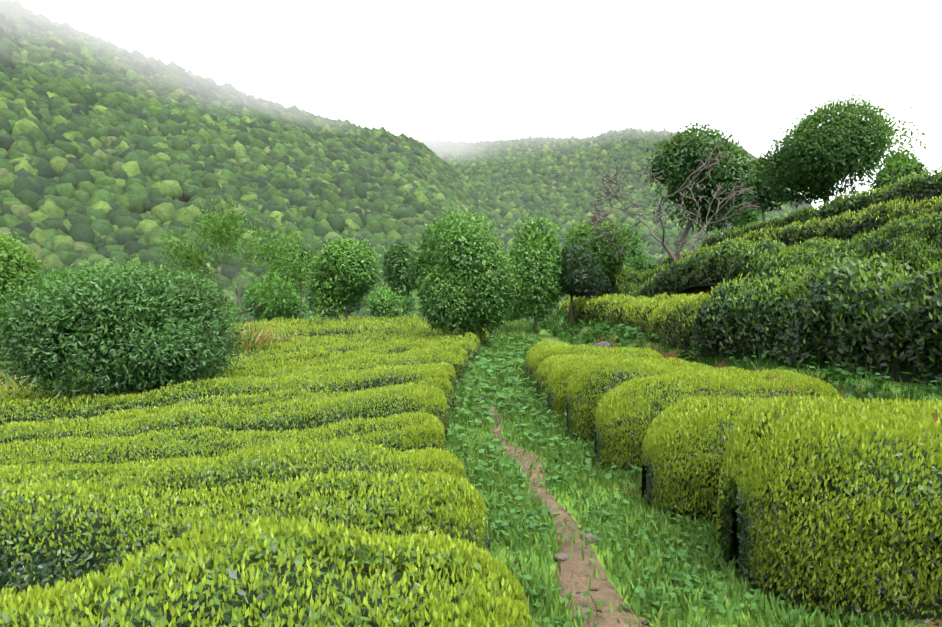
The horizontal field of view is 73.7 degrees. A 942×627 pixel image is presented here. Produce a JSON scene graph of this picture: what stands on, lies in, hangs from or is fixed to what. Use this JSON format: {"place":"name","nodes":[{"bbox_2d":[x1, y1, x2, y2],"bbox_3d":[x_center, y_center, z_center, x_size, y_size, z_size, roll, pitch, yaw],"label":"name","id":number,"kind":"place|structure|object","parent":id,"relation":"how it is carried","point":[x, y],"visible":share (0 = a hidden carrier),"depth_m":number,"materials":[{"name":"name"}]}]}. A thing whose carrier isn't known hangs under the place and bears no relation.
{"place":"outdoors","nodes":[
{"label":"outdoors","id":0,"kind":"place"},
{"bbox_2d":[11,0,941,208],"label":"sky","id":1,"kind":"structure","parent":0,"point":[454,70],"materials":[{"name":"white"}]},
{"bbox_2d":[49,193,941,626],"bbox_3d":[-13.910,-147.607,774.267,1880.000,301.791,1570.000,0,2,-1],"label":"terrain","id":2,"kind":"structure","parent":0,"point":[667,355],"depth_m":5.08,"materials":[{"name":"green plant"}]},
{"bbox_2d":[0,232,48,381],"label":"tree","id":3,"kind":"object","parent":2,"relation":"on","point":[14,269],"visible":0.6,"depth_m":26.14,"materials":[{"name":"green plant"}]},
{"bbox_2d":[37,266,94,304],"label":"bush","id":4,"kind":"object","parent":2,"relation":"on","point":[62,274],"visible":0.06,"depth_m":57.67,"materials":[{"name":"green plant"}]},
{"bbox_2d":[0,253,258,405],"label":"shrub","id":5,"kind":"object","parent":2,"relation":"on","point":[130,328],"visible":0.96,"depth_m":11.56,"materials":[{"name":"green plant"}]},
{"bbox_2d":[0,314,310,401],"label":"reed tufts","id":6,"kind":"object","parent":2,"relation":"on","point":[263,337],"visible":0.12,"depth_m":21.31,"materials":[{"name":"plant"}]},
{"bbox_2d":[193,299,246,323],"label":"bush","id":7,"kind":"object","parent":2,"relation":"on","point":[232,312],"visible":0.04,"depth_m":50.99,"materials":[{"name":"green plant"}]},
{"bbox_2d":[0,411,446,483],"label":"tea row","id":8,"kind":"object","parent":2,"relation":"on","point":[412,436],"visible":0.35,"depth_m":6.32,"materials":[{"name":"green plant"}]},
{"bbox_2d":[0,384,448,460],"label":"tea row","id":9,"kind":"object","parent":2,"relation":"on","point":[307,419],"visible":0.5,"depth_m":7.86,"materials":[{"name":"green plant"}]},
{"bbox_2d":[0,363,449,430],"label":"tea row","id":10,"kind":"object","parent":2,"relation":"on","point":[74,411],"visible":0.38,"depth_m":11.08,"materials":[{"name":"green plant"}]},
{"bbox_2d":[0,376,454,438],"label":"tea row","id":11,"kind":"object","parent":2,"relation":"on","point":[445,385],"visible":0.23,"depth_m":9.63,"materials":[{"name":"green plant"}]},
{"bbox_2d":[0,362,455,411],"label":"tea row","id":12,"kind":"object","parent":2,"relation":"on","point":[448,368],"visible":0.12,"depth_m":12.46,"materials":[{"name":"green plant"}]},
{"bbox_2d":[0,351,464,402],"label":"tea row","id":13,"kind":"object","parent":2,"relation":"on","point":[456,361],"visible":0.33,"depth_m":13.73,"materials":[{"name":"green plant"}]},
{"bbox_2d":[145,191,320,322],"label":"sparse tree","id":14,"kind":"object","parent":2,"relation":"on","point":[224,237],"visible":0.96,"depth_m":47.05,"materials":[{"name":"green plant"}]},
{"bbox_2d":[0,439,466,514],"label":"tea row","id":15,"kind":"object","parent":2,"relation":"on","point":[431,460],"visible":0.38,"depth_m":4.77,"materials":[{"name":"green plant"}]},
{"bbox_2d":[1,346,468,386],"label":"tea row","id":16,"kind":"object","parent":2,"relation":"on","point":[253,364],"visible":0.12,"depth_m":17.08,"materials":[{"name":"green plant"}]},
{"bbox_2d":[5,344,468,392],"bbox_3d":[-6.391,1.779,15.100,12.790,2.022,1.295,0,2,-5],"label":"tea row","id":17,"kind":"object","parent":2,"relation":"on","point":[462,354],"visible":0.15,"depth_m":15.50,"materials":[{"name":"green plant"}]},
{"bbox_2d":[12,337,476,384],"bbox_3d":[-6.350,1.665,18.456,13.205,1.844,1.457,0,2,-9],"label":"tea row","id":18,"kind":"object","parent":2,"relation":"on","point":[468,346],"visible":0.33,"depth_m":18.93,"materials":[{"name":"green plant"}]},
{"bbox_2d":[0,469,490,626],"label":"tea row","id":19,"kind":"object","parent":2,"relation":"on","point":[41,547],"visible":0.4,"depth_m":3.54,"materials":[{"name":"green plant"}]},
{"bbox_2d":[0,516,533,626],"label":"tea row","id":20,"kind":"object","parent":2,"relation":"on","point":[462,583],"visible":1,"depth_m":2.34,"materials":[{"name":"green plant"}]},
{"bbox_2d":[241,275,309,321],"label":"bush","id":21,"kind":"object","parent":2,"relation":"on","point":[284,312],"visible":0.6,"depth_m":60.27,"materials":[{"name":"green plant"}]},
{"bbox_2d":[72,339,478,376],"bbox_3d":[-6.157,1.572,20.035,12.813,1.616,1.581,0,2,-4],"label":"tea row","id":22,"kind":"object","parent":2,"relation":"on","point":[273,352],"visible":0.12,"depth_m":20.24,"materials":[{"name":"green plant"}]},
{"bbox_2d":[265,254,307,291],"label":"tree","id":23,"kind":"object","parent":2,"relation":"on","point":[272,274],"visible":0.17,"depth_m":73.51,"materials":[{"name":"green plant"}]},
{"bbox_2d":[288,242,313,318],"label":"tree","id":24,"kind":"object","parent":2,"relation":"on","point":[303,249],"visible":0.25,"depth_m":51.35,"materials":[{"name":"green plant"}]},
{"bbox_2d":[295,278,352,325],"bbox_3d":[-7.096,-0.038,29.994,2.733,3.320,3.428,0,2,-14],"label":"bush","id":25,"kind":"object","parent":2,"relation":"on","point":[322,311],"depth_m":29.83,"materials":[{"name":"green plant"}]},
{"bbox_2d":[306,283,365,318],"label":"bush","id":26,"kind":"object","parent":2,"relation":"on","point":[353,308],"visible":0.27,"depth_m":67.89,"materials":[{"name":"green plant"}]},
{"bbox_2d":[268,314,411,322],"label":"tea row","id":27,"kind":"object","parent":2,"relation":"on","point":[361,318],"visible":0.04,"depth_m":39.23,"materials":[{"name":"green plant"}]},
{"bbox_2d":[301,236,384,319],"bbox_3d":[-7.217,-1.532,35.813,4.640,5.855,4.136,1,2,33],"label":"tree","id":28,"kind":"object","parent":2,"relation":"on","point":[346,266],"depth_m":34.80,"materials":[{"name":"green plant"}]},
{"bbox_2d":[219,332,480,354],"bbox_3d":[-5.954,1.374,21.531,12.656,1.528,1.546,0,2,-1],"label":"tea row","id":29,"kind":"object","parent":2,"relation":"on","point":[475,338],"visible":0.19,"depth_m":21.37,"materials":[{"name":"green plant"}]},
{"bbox_2d":[206,319,494,335],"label":"tea row","id":30,"kind":"object","parent":2,"relation":"on","point":[377,323],"visible":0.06,"depth_m":27.95,"materials":[{"name":"green plant"}]},
{"bbox_2d":[215,323,489,340],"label":"tea row","id":31,"kind":"object","parent":2,"relation":"on","point":[311,333],"visible":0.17,"depth_m":26.17,"materials":[{"name":"green plant"}]},
{"bbox_2d":[210,319,495,331],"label":"tea row","id":32,"kind":"object","parent":2,"relation":"on","point":[359,322],"visible":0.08,"depth_m":29.33,"materials":[{"name":"green plant"}]},
{"bbox_2d":[224,319,482,326],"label":"tea row","id":33,"kind":"object","parent":2,"relation":"on","point":[280,323],"visible":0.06,"depth_m":31.64,"materials":[{"name":"green plant"}]},
{"bbox_2d":[223,318,498,331],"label":"tea row","id":34,"kind":"object","parent":2,"relation":"on","point":[400,322],"visible":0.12,"depth_m":30.42,"materials":[{"name":"green plant"}]},
{"bbox_2d":[241,313,502,327],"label":"tea row","id":35,"kind":"object","parent":2,"relation":"on","point":[353,319],"visible":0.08,"depth_m":35.20,"materials":[{"name":"green plant"}]},
{"bbox_2d":[264,330,487,348],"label":"tea row","id":36,"kind":"object","parent":2,"relation":"on","point":[483,337],"visible":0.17,"depth_m":22.76,"materials":[{"name":"green plant"}]},
{"bbox_2d":[266,327,488,345],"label":"tea row","id":37,"kind":"object","parent":2,"relation":"on","point":[383,333],"visible":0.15,"depth_m":24.62,"materials":[{"name":"green plant"}]},
{"bbox_2d":[259,314,504,323],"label":"tea row","id":38,"kind":"object","parent":2,"relation":"on","point":[283,319],"visible":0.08,"depth_m":37.96,"materials":[{"name":"green plant"}]},
{"bbox_2d":[266,319,498,327],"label":"tea row","id":39,"kind":"object","parent":2,"relation":"on","point":[366,320],"visible":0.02,"depth_m":33.42,"materials":[{"name":"green plant"}]},
{"bbox_2d":[261,319,504,324],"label":"tea row","id":40,"kind":"object","parent":2,"relation":"on","point":[374,320],"visible":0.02,"depth_m":36.64,"materials":[{"name":"green plant"}]},
{"bbox_2d":[361,282,416,320],"bbox_3d":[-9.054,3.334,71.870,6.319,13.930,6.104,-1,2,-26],"label":"bush","id":41,"kind":"object","parent":2,"relation":"on","point":[375,305],"visible":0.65,"depth_m":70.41,"materials":[{"name":"green plant"}]},
{"bbox_2d":[0,0,795,384],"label":"hill forest trees","id":42,"kind":"object","parent":2,"relation":"on","point":[108,150],"visible":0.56,"depth_m":265.10,"materials":[{"name":"green plant"}]},
{"bbox_2d":[380,240,418,316],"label":"tree","id":43,"kind":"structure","parent":2,"relation":"on","point":[394,270],"depth_m":42.11,"materials":[{"name":"green plant"}]},
{"bbox_2d":[401,204,524,342],"bbox_3d":[-0.330,-1.199,22.860,4.379,5.716,3.814,0,2,-1],"label":"tree","id":44,"kind":"object","parent":2,"relation":"on","point":[462,266],"depth_m":21.78,"materials":[{"name":"green plant"}]},
{"bbox_2d":[497,297,525,321],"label":"bush","id":45,"kind":"object","parent":2,"relation":"on","point":[516,316],"visible":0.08,"depth_m":60.86,"materials":[{"name":"green plant"}]},
{"bbox_2d":[501,211,565,333],"bbox_3d":[3.184,-1.888,30.846,3.711,6.500,3.427,-1,2,-19],"label":"tree","id":46,"kind":"object","parent":2,"relation":"on","point":[534,256],"visible":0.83,"depth_m":30.01,"materials":[{"name":"green plant"}]},
{"bbox_2d":[488,406,650,626],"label":"dirt path","id":47,"kind":"structure","parent":2,"relation":"on","point":[606,591],"depth_m":3.81,"materials":[{"name":"brown soil"}]},
{"bbox_2d":[490,341,662,624],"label":"path stones","id":48,"kind":"object","parent":2,"relation":"on","point":[589,537],"visible":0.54,"depth_m":4.35,"materials":[{"name":"stone"}]},
{"bbox_2d":[556,242,606,327],"bbox_3d":[5.147,-1.290,31.083,2.900,4.545,3.378,-1,2,-41],"label":"tree","id":49,"kind":"object","parent":2,"relation":"on","point":[583,278],"visible":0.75,"depth_m":30.14,"materials":[{"name":"green plant"}]},
{"bbox_2d":[525,340,642,377],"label":"tea row","id":50,"kind":"object","parent":2,"relation":"on","point":[535,347],"visible":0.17,"depth_m":13.60,"materials":[{"name":"green plant"}]},
{"bbox_2d":[562,218,630,296],"bbox_3d":[7.594,-2.714,38.093,4.347,6.376,4.473,0,2,-1],"label":"pale tree","id":51,"kind":"object","parent":2,"relation":"on","point":[611,263],"visible":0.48,"depth_m":36.82,"materials":[{"name":"green plant"}]},
{"bbox_2d":[529,343,663,386],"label":"tea row","id":52,"kind":"object","parent":2,"relation":"on","point":[538,356],"visible":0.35,"depth_m":12.15,"materials":[{"name":"green plant"}]},
{"bbox_2d":[536,353,686,402],"bbox_3d":[2.490,1.136,10.859,2.774,0.884,1.194,0,2,-1],"label":"tea row","id":53,"kind":"object","parent":2,"relation":"on","point":[543,367],"visible":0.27,"depth_m":10.65,"materials":[{"name":"green plant"}]},
{"bbox_2d":[615,225,644,265],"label":"tree","id":54,"kind":"object","parent":2,"relation":"on","point":[635,252],"visible":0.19,"depth_m":51.39,"materials":[{"name":"green plant"}]},
{"bbox_2d":[547,355,716,417],"bbox_3d":[2.480,1.092,9.313,2.719,0.940,1.130,0,2,-1],"label":"tea row","id":55,"kind":"object","parent":2,"relation":"on","point":[557,391],"visible":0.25,"depth_m":9.10,"materials":[{"name":"green plant"}]},
{"bbox_2d":[555,292,711,349],"bbox_3d":[6.474,1.087,33.095,2.745,4.421,38.473,0,2,2],"label":"hedge row","id":56,"kind":"object","parent":2,"relation":"on","point":[667,316],"visible":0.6,"depth_m":18.96,"materials":[{"name":"green plant"}]},
{"bbox_2d":[625,254,660,272],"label":"tree","id":57,"kind":"object","parent":2,"relation":"on","point":[643,265],"visible":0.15,"depth_m":45.68,"materials":[{"name":"green plant"}]},
{"bbox_2d":[567,352,772,444],"bbox_3d":[2.493,1.055,7.789,2.618,1.108,1.190,0,2,-1],"label":"tea row","id":58,"kind":"object","parent":2,"relation":"on","point":[593,381],"visible":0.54,"depth_m":7.51,"materials":[{"name":"green plant"}]},
{"bbox_2d":[584,137,759,290],"bbox_3d":[7.959,-3.867,26.881,7.958,6.002,7.767,1,2,26],"label":"bare tree","id":59,"kind":"object","parent":2,"relation":"on","point":[599,201],"visible":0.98,"depth_m":26.53,"materials":[{"name":"brown plant"}]},
{"bbox_2d":[637,118,762,262],"bbox_3d":[11.591,-5.498,32.151,6.212,8.809,5.630,0,2,-1],"label":"tree","id":60,"kind":"object","parent":2,"relation":"on","point":[679,168],"visible":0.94,"depth_m":30.96,"materials":[{"name":"green plant"}]},
{"bbox_2d":[594,368,842,473],"bbox_3d":[2.505,1.093,6.385,2.461,1.002,1.215,0,2,-1],"label":"tea row","id":61,"kind":"object","parent":2,"relation":"on","point":[622,425],"visible":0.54,"depth_m":6.13,"materials":[{"name":"green plant"}]},
{"bbox_2d":[537,310,941,421],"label":"bank weeds","id":62,"kind":"object","parent":2,"relation":"on","point":[622,332],"visible":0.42,"depth_m":10.94,"materials":[{"name":"green plant"}]},
{"bbox_2d":[725,196,761,227],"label":"tree","id":63,"kind":"object","parent":2,"relation":"on","point":[747,217],"visible":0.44,"depth_m":54.08,"materials":[{"name":"green plant"}]},
{"bbox_2d":[745,155,786,220],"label":"tree","id":64,"kind":"object","parent":2,"relation":"on","point":[765,202],"visible":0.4,"depth_m":41.62,"materials":[{"name":"green plant"}]},
{"bbox_2d":[596,233,941,297],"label":"hedge row","id":65,"kind":"object","parent":2,"relation":"on","point":[714,267],"visible":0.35,"depth_m":20.41,"materials":[{"name":"green plant"}]},
{"bbox_2d":[639,211,941,283],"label":"hedge row","id":66,"kind":"object","parent":2,"relation":"on","point":[880,241],"visible":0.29,"depth_m":14.05,"materials":[{"name":"green plant"}]},
{"bbox_2d":[641,395,940,523],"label":"tea row","id":67,"kind":"object","parent":2,"relation":"on","point":[682,464],"visible":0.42,"depth_m":4.76,"materials":[{"name":"green plant"}]},
{"bbox_2d":[658,194,941,266],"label":"hedge row","id":68,"kind":"object","parent":2,"relation":"on","point":[849,226],"visible":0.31,"depth_m":22.76,"materials":[{"name":"green plant"}]},
{"bbox_2d":[688,244,941,387],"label":"hedge row","id":69,"kind":"object","parent":2,"relation":"on","point":[866,315],"visible":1,"depth_m":9.16,"materials":[{"name":"green plant"}]},
{"bbox_2d":[697,165,941,249],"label":"hedge row","id":70,"kind":"object","parent":2,"relation":"on","point":[919,187],"visible":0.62,"depth_m":26.52,"materials":[{"name":"green plant"}]},
{"bbox_2d":[757,91,899,208],"bbox_3d":[19.119,-8.099,34.148,6.340,7.498,6.894,0,2,-1],"label":"tree","id":71,"kind":"object","parent":2,"relation":"on","point":[811,159],"visible":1,"depth_m":32.42,"materials":[{"name":"green plant"}]},
{"bbox_2d":[716,393,941,626],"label":"tea row","id":72,"kind":"object","parent":2,"relation":"on","point":[813,504],"visible":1,"depth_m":3.27,"materials":[{"name":"green plant"}]},
{"bbox_2d":[866,151,933,192],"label":"tree","id":73,"kind":"object","parent":2,"relation":"on","point":[878,182],"visible":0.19,"depth_m":49.34,"materials":[{"name":"green plant"}]},
{"bbox_2d":[871,106,938,184],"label":"thin tree","id":74,"kind":"object","parent":2,"relation":"on","point":[894,155],"visible":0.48,"depth_m":41.29,"materials":[{"name":"green plant"}]}
]}

